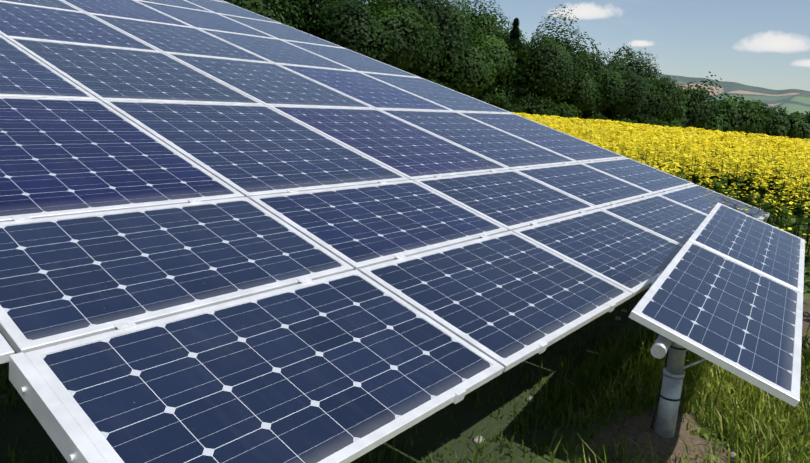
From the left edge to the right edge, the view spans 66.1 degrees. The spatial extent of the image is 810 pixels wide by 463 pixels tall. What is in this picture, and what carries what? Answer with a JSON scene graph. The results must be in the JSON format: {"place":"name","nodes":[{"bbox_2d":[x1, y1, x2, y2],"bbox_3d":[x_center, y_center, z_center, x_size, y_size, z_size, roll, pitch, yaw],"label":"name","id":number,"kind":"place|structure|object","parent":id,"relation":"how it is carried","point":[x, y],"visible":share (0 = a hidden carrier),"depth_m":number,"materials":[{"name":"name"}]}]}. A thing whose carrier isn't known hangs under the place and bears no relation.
{"place":"outdoors","nodes":[
{"label":"outdoors","id":0,"kind":"place"},
{"bbox_2d":[0,166,809,462],"bbox_3d":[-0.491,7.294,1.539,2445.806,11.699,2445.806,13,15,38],"label":"terrain","id":1,"kind":"structure","parent":0,"point":[22,421],"depth_m":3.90,"materials":[{"name":"green plant"}]},
{"bbox_2d":[0,0,770,462],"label":"solar array","id":2,"kind":"object","parent":1,"relation":"on","point":[232,234],"visible":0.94,"depth_m":3.74,"materials":[{"name":"blue glass"}]},
{"bbox_2d":[223,0,809,138],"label":"forest trees","id":3,"kind":"object","parent":1,"relation":"on","point":[470,53],"visible":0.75,"depth_m":146.01,"materials":[{"name":"green plant"}]},
{"bbox_2d":[473,309,808,461],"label":"ground stones","id":4,"kind":"object","parent":1,"relation":"on","point":[475,440],"visible":0.17,"depth_m":3.70,"materials":[{"name":"grey stone"}]},
{"bbox_2d":[583,331,734,462],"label":"soil patches","id":5,"kind":"object","parent":1,"relation":"on","point":[662,447],"visible":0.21,"depth_m":3.74,"materials":[{"name":"brown soil"}]},
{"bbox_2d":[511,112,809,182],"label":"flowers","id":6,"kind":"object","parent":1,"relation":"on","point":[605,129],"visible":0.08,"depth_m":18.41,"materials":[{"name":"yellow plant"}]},
{"bbox_2d":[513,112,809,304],"bbox_3d":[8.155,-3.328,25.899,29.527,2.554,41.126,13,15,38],"label":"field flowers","id":7,"kind":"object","parent":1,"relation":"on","point":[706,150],"visible":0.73,"depth_m":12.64,"materials":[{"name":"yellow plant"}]},
{"bbox_2d":[629,202,804,437],"bbox_3d":[2.303,0.632,4.368,0.743,1.233,3.527,11,14,31],"label":"solar panel","id":8,"kind":"object","parent":1,"relation":"on","point":[725,290],"visible":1,"depth_m":3.61,"materials":[{"name":"blue glass"}]},
{"bbox_2d":[360,0,809,90],"label":"sky","id":9,"kind":"structure","parent":0,"point":[757,43],"materials":[{"name":"blue"}]},
{"bbox_2d":[599,64,809,114],"bbox_3d":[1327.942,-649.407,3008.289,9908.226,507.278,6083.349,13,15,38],"label":"hills","id":10,"kind":"structure","parent":0,"point":[794,100],"depth_m":1320.58,"materials":[{"name":"green plant"}]}
]}

